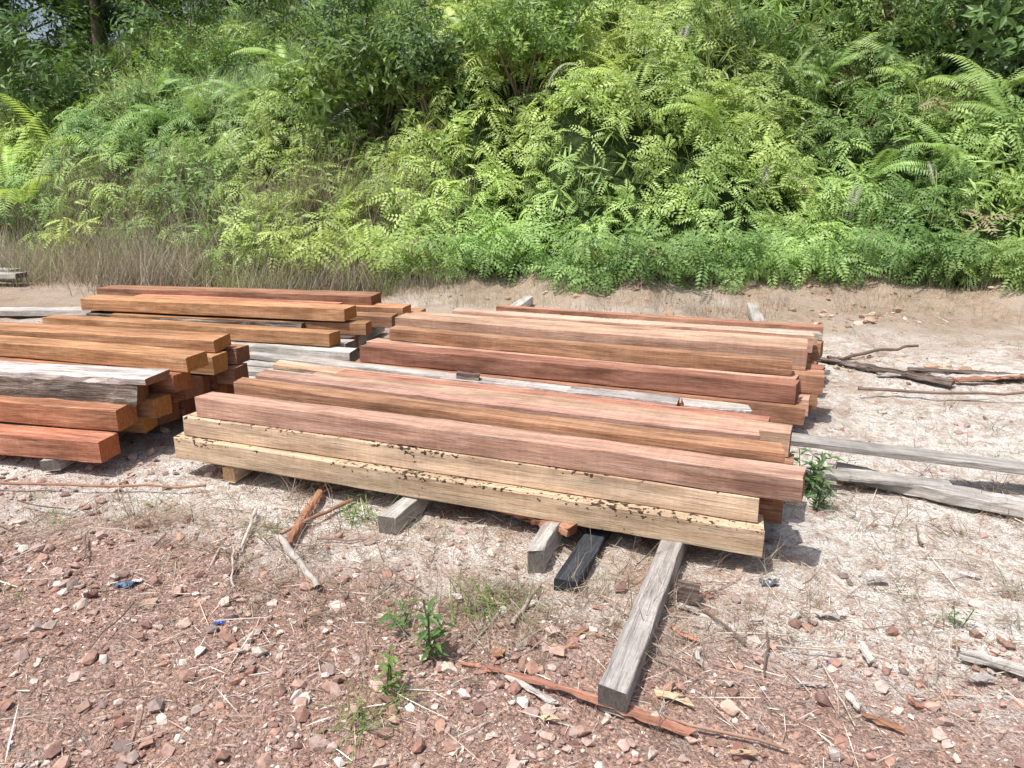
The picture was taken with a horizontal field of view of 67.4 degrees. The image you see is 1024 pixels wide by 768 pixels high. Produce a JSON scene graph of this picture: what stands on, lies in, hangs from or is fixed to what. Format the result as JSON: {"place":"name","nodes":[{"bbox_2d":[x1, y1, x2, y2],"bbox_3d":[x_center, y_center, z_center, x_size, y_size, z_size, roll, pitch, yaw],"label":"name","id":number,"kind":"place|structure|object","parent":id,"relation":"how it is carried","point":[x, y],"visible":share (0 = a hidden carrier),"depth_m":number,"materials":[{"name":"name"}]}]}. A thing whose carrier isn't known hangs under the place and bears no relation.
{"place":"outdoors","nodes":[
{"label":"outdoors","id":0,"kind":"place"},
{"bbox_2d":[10,0,311,44],"label":"sky","id":1,"kind":"structure","parent":0,"point":[59,23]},
{"bbox_2d":[250,351,751,413],"bbox_3d":[-0.269,0.071,4.484,3.210,0.288,0.457,6,17,21],"label":"board layer","id":2,"kind":"object","parent":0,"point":[305,365],"visible":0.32,"depth_m":4.43,"materials":[{"name":"grey wood"}]},
{"bbox_2d":[0,261,1023,767],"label":"ground","id":3,"kind":"structure","parent":0,"point":[1004,323],"depth_m":2.90,"materials":[{"name":"soil"}]},
{"bbox_2d":[0,272,26,278],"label":"weathered board","id":4,"kind":"object","parent":3,"relation":"on","point":[3,275],"visible":0.85,"depth_m":9.77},
{"bbox_2d":[0,307,93,315],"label":"weathered board","id":5,"kind":"object","parent":3,"relation":"on","point":[27,311],"visible":0.81,"depth_m":7.86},
{"bbox_2d":[39,431,126,470],"bbox_3d":[-2.320,0.243,4.608,0.098,0.066,1.336,1,16,7],"label":"timber bearer","id":6,"kind":"object","parent":3,"relation":"on","point":[46,464],"visible":0.12,"depth_m":3.99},
{"bbox_2d":[0,322,249,462],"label":"timber stack","id":7,"kind":"object","parent":6,"relation":"on","point":[73,392],"visible":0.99,"depth_m":4.25,"materials":[{"name":"orange wood"}]},
{"bbox_2d":[0,481,205,488],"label":"fallen branch","id":8,"kind":"object","parent":3,"relation":"on","point":[72,484],"visible":0.97,"depth_m":3.76,"materials":[{"name":"wood"}]},
{"bbox_2d":[64,684,144,697],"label":"twig","id":9,"kind":"object","parent":3,"relation":"on","point":[107,691],"visible":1,"depth_m":2.31,"materials":[{"name":"wood"}]},
{"bbox_2d":[88,599,136,649],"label":"twig","id":10,"kind":"object","parent":3,"relation":"on","point":[130,606],"visible":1,"depth_m":2.65,"materials":[{"name":"wood"}]},
{"bbox_2d":[134,519,152,527],"bbox_3d":[-1.640,0.620,3.418,0.078,0.045,0.054,-6,17,-20],"label":"rock","id":11,"kind":"object","parent":3,"relation":"on","point":[147,523],"visible":0.87,"depth_m":3.40,"materials":[{"name":"stone"}]},
{"bbox_2d":[175,617,191,627],"bbox_3d":[-1.150,0.839,2.693,0.056,0.024,0.047,0,16,0],"label":"rock","id":12,"kind":"object","parent":3,"relation":"on","point":[186,621],"visible":0.98,"depth_m":2.68,"materials":[{"name":"stone"}]},
{"bbox_2d":[190,706,202,716],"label":"rock","id":13,"kind":"object","parent":3,"relation":"on","point":[196,710],"visible":1,"depth_m":2.26,"materials":[{"name":"stone"}]},
{"bbox_2d":[230,546,234,587],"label":"fallen branch","id":14,"kind":"object","parent":3,"relation":"on","point":[232,560],"visible":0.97,"depth_m":3.00,"materials":[{"name":"wood"}]},
{"bbox_2d":[42,285,425,376],"bbox_3d":[-2.445,-0.469,6.339,3.016,0.401,1.831,4,17,13],"label":"timber stack","id":15,"kind":"object","parent":3,"relation":"on","point":[327,324],"visible":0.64,"depth_m":6.32,"materials":[{"name":"orange wood"}]},
{"bbox_2d":[222,465,252,482],"bbox_3d":[-1.245,0.301,4.337,0.084,0.085,1.120,6,17,16],"label":"timber bearer","id":16,"kind":"object","parent":3,"relation":"on","point":[233,473],"visible":0.09,"depth_m":3.84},
{"bbox_2d":[174,369,805,556],"bbox_3d":[-0.177,0.236,3.753,3.014,0.378,0.894,6,17,20],"label":"timber stack","id":17,"kind":"object","parent":16,"relation":"on","point":[721,480],"visible":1,"depth_m":3.37,"materials":[{"name":"brown wood"}]},
{"bbox_2d":[239,508,256,550],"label":"fallen branch","id":18,"kind":"object","parent":3,"relation":"on","point":[253,515],"visible":0.97,"depth_m":3.33,"materials":[{"name":"wood"}]},
{"bbox_2d":[276,534,320,589],"bbox_3d":[-0.851,0.703,3.054,0.036,0.036,0.471,-11,19,-32],"label":"fallen branch","id":19,"kind":"object","parent":3,"relation":"on","point":[289,551],"visible":0.92,"depth_m":3.04,"materials":[{"name":"wood"}]},
{"bbox_2d":[286,482,330,544],"bbox_3d":[-0.922,0.570,3.479,0.046,0.031,0.651,2,17,2],"label":"bark strip","id":20,"kind":"object","parent":3,"relation":"on","point":[307,510],"visible":0.89,"depth_m":3.43,"materials":[{"name":"red wood"}]},
{"bbox_2d":[280,498,352,534],"bbox_3d":[-0.868,0.590,3.428,0.022,0.026,0.425,10,19,32],"label":"fallen branch","id":21,"kind":"object","parent":3,"relation":"on","point":[348,501],"visible":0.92,"depth_m":3.44,"materials":[{"name":"wood"}]},
{"bbox_2d":[340,494,364,524],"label":"leafy weed","id":22,"kind":"object","parent":3,"relation":"on","point":[353,513],"visible":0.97,"depth_m":3.39,"materials":[{"name":"green plant"}]},
{"bbox_2d":[356,327,384,347],"bbox_3d":[-1.419,-0.280,6.333,0.099,0.092,1.944,3,17,10],"label":"timber bearer","id":23,"kind":"object","parent":3,"relation":"on","point":[363,339],"visible":0.16,"depth_m":6.87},
{"bbox_2d":[376,646,405,694],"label":"leafy weed","id":24,"kind":"object","parent":3,"relation":"on","point":[391,661],"visible":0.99,"depth_m":2.31,"materials":[{"name":"green plant"}]},
{"bbox_2d":[378,597,412,633],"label":"leafy weed","id":25,"kind":"object","parent":3,"relation":"on","point":[391,617],"visible":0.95,"depth_m":2.59,"materials":[{"name":"green plant"}]},
{"bbox_2d":[378,496,433,534],"bbox_3d":[-0.309,0.437,3.881,0.096,0.086,1.309,6,17,19],"label":"timber bearer","id":26,"kind":"object","parent":3,"relation":"on","point":[401,509],"visible":0.19,"depth_m":3.35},
{"bbox_2d":[410,597,457,662],"bbox_3d":[-0.263,0.861,2.478,0.154,0.359,0.164,-10,19,-31],"label":"leafy weed","id":27,"kind":"object","parent":3,"relation":"on","point":[438,632],"visible":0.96,"depth_m":2.44,"materials":[{"name":"green plant"}]},
{"bbox_2d":[435,719,445,732],"bbox_3d":[-0.204,0.972,2.185,0.027,0.029,0.041,-9,19,-28],"label":"rock","id":28,"kind":"object","parent":3,"relation":"on","point":[440,724],"visible":0.98,"depth_m":2.18,"materials":[{"name":"stone"}]},
{"bbox_2d":[441,661,457,675],"bbox_3d":[-0.201,0.898,2.416,0.044,0.044,0.067,-9,19,-28],"label":"rock","id":29,"kind":"object","parent":3,"relation":"on","point":[448,667],"visible":0.98,"depth_m":2.40,"materials":[{"name":"stone"}]},
{"bbox_2d":[0,312,1023,767],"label":"wood chip litter","id":30,"kind":"object","parent":3,"relation":"on","point":[312,664],"visible":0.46,"depth_m":2.70,"materials":[{"name":"wood"}]},
{"bbox_2d":[0,372,1023,748],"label":"dead straw","id":31,"kind":"object","parent":3,"relation":"on","point":[512,584],"visible":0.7,"depth_m":2.83,"materials":[{"name":"beige plant"}]},
{"bbox_2d":[0,290,1023,765],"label":"ground weeds","id":32,"kind":"object","parent":3,"relation":"on","point":[474,584],"visible":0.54,"depth_m":2.79,"materials":[{"name":"green plant"}]},
{"bbox_2d":[510,296,532,306],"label":"timber bearer","id":33,"kind":"object","parent":3,"relation":"on","point":[527,301],"visible":0.3,"depth_m":8.31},
{"bbox_2d":[510,583,541,626],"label":"fallen branch","id":34,"kind":"object","parent":3,"relation":"on","point":[513,621],"visible":0.88,"depth_m":2.72,"materials":[{"name":"wood"}]},
{"bbox_2d":[504,675,558,704],"bbox_3d":[0.056,0.921,2.317,0.196,0.016,0.028,13,21,39],"label":"bark strip","id":35,"kind":"object","parent":3,"relation":"on","point":[546,698],"visible":0.99,"depth_m":2.31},
{"bbox_2d":[499,512,576,536],"bbox_3d":[0.025,0.564,3.388,0.101,0.051,0.652,-14,17,-42],"label":"bark strip","id":36,"kind":"object","parent":3,"relation":"on","point":[566,529],"visible":0.34,"depth_m":3.21,"materials":[{"name":"red wood"}]},
{"bbox_2d":[527,522,560,573],"bbox_3d":[0.128,0.659,3.099,0.071,0.104,0.277,4,17,18],"label":"bearer","id":37,"kind":"object","parent":3,"relation":"on","point":[545,543],"visible":1,"depth_m":3.04,"materials":[{"name":"wood"}]},
{"bbox_2d":[541,733,555,740],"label":"rock","id":38,"kind":"object","parent":3,"relation":"on","point":[548,736],"visible":0.99,"depth_m":2.14,"materials":[{"name":"stone"}]},
{"bbox_2d":[538,714,559,721],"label":"wood chip","id":39,"kind":"object","parent":3,"relation":"on","point":[542,718],"visible":1,"depth_m":2.20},
{"bbox_2d":[548,643,567,656],"bbox_3d":[0.149,0.865,2.498,0.064,0.029,0.049,8,18,25],"label":"rock","id":40,"kind":"object","parent":3,"relation":"on","point":[557,649],"visible":1,"depth_m":2.49,"materials":[{"name":"stone"}]},
{"bbox_2d":[564,627,588,639],"bbox_3d":[0.216,0.846,2.599,0.104,0.014,0.025,-13,20,-36],"label":"wood chip","id":41,"kind":"object","parent":3,"relation":"on","point":[582,630],"visible":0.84,"depth_m":2.61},
{"bbox_2d":[459,661,695,735],"bbox_3d":[0.176,0.926,2.297,0.745,0.025,0.043,8,18,25],"label":"bark strip","id":42,"kind":"object","parent":3,"relation":"on","point":[671,725],"visible":0.95,"depth_m":2.27,"materials":[{"name":"red wood"}]},
{"bbox_2d":[554,528,612,592],"bbox_3d":[0.456,0.565,3.498,0.104,0.057,1.439,7,18,20],"label":"timber bearer","id":43,"kind":"object","parent":3,"relation":"on","point":[598,538],"visible":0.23,"depth_m":3.00,"materials":[{"name":"wood"}]},
{"bbox_2d":[578,724,591,736],"bbox_3d":[0.197,0.982,2.178,0.049,0.034,0.042,10,19,31],"label":"rock","id":44,"kind":"object","parent":3,"relation":"on","point":[583,729],"visible":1,"depth_m":2.17,"materials":[{"name":"stone"}]},
{"bbox_2d":[355,305,825,425],"bbox_3d":[0.590,-0.277,5.527,3.111,0.369,1.579,6,17,19],"label":"timber stack","id":45,"kind":"object","parent":3,"relation":"on","point":[775,371],"visible":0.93,"depth_m":5.01,"materials":[{"name":"red wood"}]},
{"bbox_2d":[598,540,687,717],"bbox_3d":[0.732,0.601,3.297,0.099,0.095,2.430,5,17,21],"label":"timber bearer","id":46,"kind":"object","parent":3,"relation":"on","point":[617,685],"visible":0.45,"depth_m":2.48,"materials":[{"name":"wood"}]},
{"bbox_2d":[594,633,699,679],"bbox_3d":[0.431,0.877,2.479,0.382,0.013,0.016,13,20,37],"label":"twig","id":47,"kind":"object","parent":3,"relation":"on","point":[597,635],"visible":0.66,"depth_m":2.45,"materials":[{"name":"wood"}]},
{"bbox_2d":[545,685,787,749],"bbox_3d":[0.426,0.952,2.212,0.695,0.017,0.028,6,17,20],"label":"fallen branch","id":48,"kind":"object","parent":3,"relation":"on","point":[721,731],"visible":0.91,"depth_m":2.15,"materials":[{"name":"wood"}]},
{"bbox_2d":[655,689,693,707],"bbox_3d":[0.482,0.934,2.288,0.126,0.016,0.037,7,19,22],"label":"wood chip","id":49,"kind":"object","parent":3,"relation":"on","point":[685,700],"visible":0.91,"depth_m":2.29,"materials":[{"name":"beige wood"}]},
{"bbox_2d":[670,625,698,641],"bbox_3d":[0.581,0.844,2.599,0.120,0.016,0.028,15,22,42],"label":"wood chip","id":50,"kind":"object","parent":3,"relation":"on","point":[688,635],"visible":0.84,"depth_m":2.59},
{"bbox_2d":[677,579,699,606],"bbox_3d":[0.645,0.761,2.803,0.090,0.072,0.052,7,17,22],"label":"wood offcut","id":51,"kind":"object","parent":3,"relation":"on","point":[682,591],"visible":0.95,"depth_m":2.78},
{"bbox_2d":[695,602,746,642],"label":"twig","id":52,"kind":"object","parent":3,"relation":"on","point":[714,617],"visible":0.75,"depth_m":2.66,"materials":[{"name":"wood"}]},
{"bbox_2d":[438,279,1009,372],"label":"soil clods","id":53,"kind":"object","parent":3,"relation":"on","point":[821,315],"visible":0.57,"depth_m":7.95,"materials":[{"name":"soil"}]},
{"bbox_2d":[720,700,738,715],"bbox_3d":[0.641,0.954,2.256,0.042,0.041,0.058,-14,21,-39],"label":"rock","id":54,"kind":"object","parent":3,"relation":"on","point":[729,707],"visible":1,"depth_m":2.24,"materials":[{"name":"stone"}]},
{"bbox_2d":[732,741,751,761],"bbox_3d":[0.625,1.000,2.103,0.055,0.038,0.067,0,16,0],"label":"rock","id":55,"kind":"object","parent":3,"relation":"on","point":[736,746],"visible":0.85,"depth_m":2.08,"materials":[{"name":"stone"}]},
{"bbox_2d":[729,748,756,755],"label":"wood chip","id":56,"kind":"object","parent":3,"relation":"on","point":[745,751],"visible":1,"depth_m":2.07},
{"bbox_2d":[747,303,764,321],"bbox_3d":[2.329,-0.549,7.249,0.119,0.086,2.077,4,17,13],"label":"timber bearer","id":57,"kind":"object","parent":3,"relation":"on","point":[755,313],"visible":0.38,"depth_m":7.68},
{"bbox_2d":[716,632,808,635],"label":"twig","id":58,"kind":"object","parent":3,"relation":"on","point":[757,633],"visible":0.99,"depth_m":2.59,"materials":[{"name":"wood"}]},
{"bbox_2d":[763,631,768,677],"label":"twig","id":59,"kind":"object","parent":3,"relation":"on","point":[767,649],"visible":1,"depth_m":2.48,"materials":[{"name":"wood"}]},
{"bbox_2d":[759,578,778,585],"bbox_3d":[0.980,0.755,2.929,0.072,0.012,0.045,0,16,0],"label":"plastic scrap","id":60,"kind":"object","parent":3,"relation":"on","point":[769,582],"visible":1,"depth_m":2.93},
{"bbox_2d":[776,645,842,652],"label":"twig","id":61,"kind":"object","parent":3,"relation":"on","point":[792,647],"visible":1,"depth_m":2.51,"materials":[{"name":"wood"}]},
{"bbox_2d":[796,681,828,687],"bbox_3d":[0.915,0.918,2.347,0.105,0.016,0.027,1,16,2],"label":"wood chip","id":62,"kind":"object","parent":3,"relation":"on","point":[802,683],"visible":1,"depth_m":2.34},
{"bbox_2d":[790,448,843,498],"bbox_3d":[1.441,0.520,3.708,0.240,0.428,0.193,0,16,0],"label":"leafy weed","id":63,"kind":"object","parent":3,"relation":"on","point":[818,465],"visible":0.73,"depth_m":3.67,"materials":[{"name":"green plant"}]},
{"bbox_2d":[806,470,837,511],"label":"leafy weed","id":64,"kind":"object","parent":3,"relation":"on","point":[820,489],"visible":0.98,"depth_m":3.53,"materials":[{"name":"green plant"}]},
{"bbox_2d":[814,611,839,618],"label":"wood chip","id":65,"kind":"object","parent":3,"relation":"on","point":[821,613],"visible":1,"depth_m":2.70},
{"bbox_2d":[834,601,846,617],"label":"wood chip","id":66,"kind":"object","parent":3,"relation":"on","point":[840,613],"visible":0.97,"depth_m":2.74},
{"bbox_2d":[845,690,861,710],"bbox_3d":[1.012,0.940,2.279,0.034,0.016,0.087,-5,17,-15],"label":"wood chip","id":67,"kind":"object","parent":3,"relation":"on","point":[855,702],"visible":0.86,"depth_m":2.28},
{"bbox_2d":[858,641,873,663],"bbox_3d":[1.150,0.872,2.495,0.032,0.014,0.111,1,16,4],"label":"wood chip","id":68,"kind":"object","parent":3,"relation":"on","point":[865,651],"visible":1,"depth_m":2.49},
{"bbox_2d":[826,344,918,360],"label":"fallen branch","id":69,"kind":"object","parent":3,"relation":"on","point":[869,352],"visible":0.99,"depth_m":6.24,"materials":[{"name":"wood"}]},
{"bbox_2d":[866,575,888,583],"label":"wood chip","id":70,"kind":"object","parent":3,"relation":"on","point":[878,578],"visible":0.97,"depth_m":2.92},
{"bbox_2d":[861,710,904,732],"bbox_3d":[1.055,0.962,2.189,0.121,0.014,0.025,12,21,36],"label":"wood chip","id":71,"kind":"object","parent":3,"relation":"on","point":[885,722],"visible":1,"depth_m":2.18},
{"bbox_2d":[819,357,955,386],"bbox_3d":[2.729,-0.124,5.828,1.138,0.044,0.116,16,23,43],"label":"bark strip","id":72,"kind":"object","parent":3,"relation":"on","point":[918,376],"visible":0.84,"depth_m":5.69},
{"bbox_2d":[791,432,1023,474],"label":"weathered board","id":73,"kind":"object","parent":3,"relation":"on","point":[910,453],"visible":0.77,"depth_m":3.79,"materials":[{"name":"wood"}]},
{"bbox_2d":[836,461,1023,517],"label":"weathered board","id":74,"kind":"object","parent":3,"relation":"on","point":[963,496],"visible":0.84,"depth_m":3.59,"materials":[{"name":"wood"}]},
{"bbox_2d":[801,466,951,488],"bbox_3d":[1.709,0.457,3.751,0.827,0.033,0.104,5,18,10],"label":"weathered board","id":75,"kind":"object","parent":74,"relation":"on","point":[874,478],"visible":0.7,"depth_m":3.72,"materials":[{"name":"wood"}]},
{"bbox_2d":[858,387,1023,395],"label":"fallen branch","id":76,"kind":"object","parent":3,"relation":"on","point":[931,392],"visible":1,"depth_m":5.17,"materials":[{"name":"wood"}]},
{"bbox_2d":[876,372,1023,378],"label":"bark strip","id":77,"kind":"object","parent":3,"relation":"on","point":[936,375],"visible":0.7,"depth_m":5.63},
{"bbox_2d":[946,601,978,627],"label":"leafy weed","id":78,"kind":"object","parent":3,"relation":"on","point":[956,613],"visible":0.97,"depth_m":2.66,"materials":[{"name":"green plant"}]},
{"bbox_2d":[908,367,1023,380],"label":"bark strip","id":79,"kind":"object","parent":3,"relation":"on","point":[932,370],"visible":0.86,"depth_m":5.73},
{"bbox_2d":[964,673,994,682],"bbox_3d":[1.450,0.909,2.376,0.087,0.014,0.037,-3,17,-10],"label":"wood chip","id":80,"kind":"object","parent":3,"relation":"on","point":[983,677],"visible":1,"depth_m":2.37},
{"bbox_2d":[952,375,1023,382],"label":"bark strip","id":81,"kind":"object","parent":3,"relation":"on","point":[968,379],"visible":0.98,"depth_m":5.53,"materials":[{"name":"red wood"}]},
{"bbox_2d":[959,650,1023,676],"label":"wood offcut","id":82,"kind":"object","parent":3,"relation":"on","point":[973,656],"visible":0.99,"depth_m":2.44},
{"bbox_2d":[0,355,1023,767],"bbox_3d":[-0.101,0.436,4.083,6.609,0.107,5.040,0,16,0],"label":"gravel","id":83,"kind":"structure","parent":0,"point":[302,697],"depth_m":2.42,"materials":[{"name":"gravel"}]},
{"bbox_2d":[0,0,1023,286],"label":"hillside","id":84,"kind":"structure","parent":0,"point":[590,152],"depth_m":9.90,"materials":[{"name":"plant"}]},
{"bbox_2d":[0,0,31,36],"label":"broadleaf tree","id":85,"kind":"object","parent":84,"relation":"on","point":[19,1],"visible":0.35,"depth_m":17.80,"materials":[{"name":"green plant"}]},
{"bbox_2d":[0,0,87,44],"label":"broadleaf tree","id":86,"kind":"object","parent":84,"relation":"on","point":[36,24],"visible":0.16,"depth_m":20.96,"materials":[{"name":"green plant"}]},
{"bbox_2d":[0,48,96,133],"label":"broadleaf shrub","id":87,"kind":"object","parent":84,"relation":"on","point":[5,78],"visible":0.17,"depth_m":13.97,"materials":[{"name":"green plant"}]},
{"bbox_2d":[4,0,170,46],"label":"broadleaf tree","id":88,"kind":"object","parent":84,"relation":"on","point":[43,16],"visible":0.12,"depth_m":20.65,"materials":[{"name":"green plant"}]},
{"bbox_2d":[0,0,181,135],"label":"broadleaf shrub","id":89,"kind":"object","parent":84,"relation":"on","point":[64,84],"visible":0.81,"depth_m":13.84,"materials":[{"name":"green plant"}]},
{"bbox_2d":[40,0,189,58],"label":"broadleaf tree","id":90,"kind":"object","parent":84,"relation":"on","point":[99,8],"visible":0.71,"depth_m":18.80,"materials":[{"name":"green plant"}]},
{"bbox_2d":[97,0,238,37],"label":"broadleaf tree","id":91,"kind":"object","parent":84,"relation":"on","point":[133,16],"visible":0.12,"depth_m":20.43,"materials":[{"name":"green plant"}]},
{"bbox_2d":[134,0,244,28],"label":"broadleaf tree","id":92,"kind":"object","parent":84,"relation":"on","point":[155,6],"visible":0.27,"depth_m":19.03,"materials":[{"name":"green plant"}]},
{"bbox_2d":[102,19,277,94],"bbox_3d":[-5.606,-5.566,13.785,2.817,1.727,1.945,0,16,0],"label":"broadleaf shrub","id":93,"kind":"object","parent":84,"relation":"on","point":[177,55],"visible":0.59,"depth_m":13.49,"materials":[{"name":"green plant"}]},
{"bbox_2d":[105,0,317,61],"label":"broadleaf shrub","id":94,"kind":"object","parent":84,"relation":"on","point":[210,18],"visible":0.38,"depth_m":15.82,"materials":[{"name":"green plant"}]},
{"bbox_2d":[204,0,312,23],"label":"broadleaf tree","id":95,"kind":"object","parent":84,"relation":"on","point":[259,1],"visible":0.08,"depth_m":18.75,"materials":[{"name":"green plant"}]},
{"bbox_2d":[243,0,468,90],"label":"broadleaf shrub","id":96,"kind":"object","parent":84,"relation":"on","point":[331,7],"visible":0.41,"depth_m":11.40,"materials":[{"name":"green plant"}]},
{"bbox_2d":[279,13,511,169],"bbox_3d":[-1.618,-4.005,10.978,3.305,2.211,2.457,0,16,0],"label":"broadleaf shrub","id":97,"kind":"object","parent":84,"relation":"on","point":[334,70],"visible":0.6,"depth_m":10.48,"materials":[{"name":"green plant"}]},
{"bbox_2d":[329,0,489,114],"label":"broadleaf shrub","id":98,"kind":"object","parent":84,"relation":"on","point":[433,45],"visible":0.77,"depth_m":10.13,"materials":[{"name":"green plant"}]},
{"bbox_2d":[0,0,1023,296],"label":"fern thicket","id":99,"kind":"object","parent":84,"relation":"on","point":[588,256],"visible":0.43,"depth_m":9.64,"materials":[{"name":"green plant"}]},
{"bbox_2d":[0,102,1023,325],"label":"dry grass","id":100,"kind":"structure","parent":84,"relation":"on","point":[155,273],"depth_m":9.90,"materials":[{"name":"plant"}]},
{"bbox_2d":[0,0,1023,296],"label":"tall grass","id":101,"kind":"structure","parent":84,"relation":"on","point":[428,118],"depth_m":11.23,"materials":[{"name":"plant"}]},
{"bbox_2d":[0,0,1023,217],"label":"arching fern clump","id":102,"kind":"object","parent":84,"relation":"on","point":[7,156],"visible":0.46,"depth_m":10.46,"materials":[{"name":"green plant"}]},
{"bbox_2d":[0,0,1023,260],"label":"broadleaf undergrowth","id":103,"kind":"object","parent":84,"relation":"on","point":[466,130],"visible":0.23,"depth_m":10.42,"materials":[{"name":"green plant"}]},
{"bbox_2d":[0,0,1023,281],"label":"lance leaf undergrowth","id":104,"kind":"object","parent":84,"relation":"on","point":[760,126],"visible":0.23,"depth_m":9.76,"materials":[{"name":"plant"}]},
{"bbox_2d":[439,0,628,122],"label":"broadleaf shrub","id":105,"kind":"object","parent":84,"relation":"on","point":[504,25],"visible":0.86,"depth_m":9.80,"materials":[{"name":"green plant"}]},
{"bbox_2d":[220,15,937,224],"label":"withered fern fronds","id":106,"kind":"object","parent":84,"relation":"on","point":[686,30],"visible":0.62,"depth_m":9.31,"materials":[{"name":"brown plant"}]},
{"bbox_2d":[663,0,859,82],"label":"broadleaf shrub","id":107,"kind":"object","parent":84,"relation":"on","point":[783,36],"visible":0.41,"depth_m":11.05,"materials":[{"name":"green plant"}]},
{"bbox_2d":[841,0,925,36],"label":"broadleaf shrub","id":108,"kind":"object","parent":84,"relation":"on","point":[889,18],"visible":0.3,"depth_m":11.01,"materials":[{"name":"green plant"}]},
{"bbox_2d":[835,0,1023,108],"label":"broadleaf shrub","id":109,"kind":"object","parent":84,"relation":"on","point":[1002,56],"visible":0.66,"depth_m":10.00,"materials":[{"name":"green plant"}]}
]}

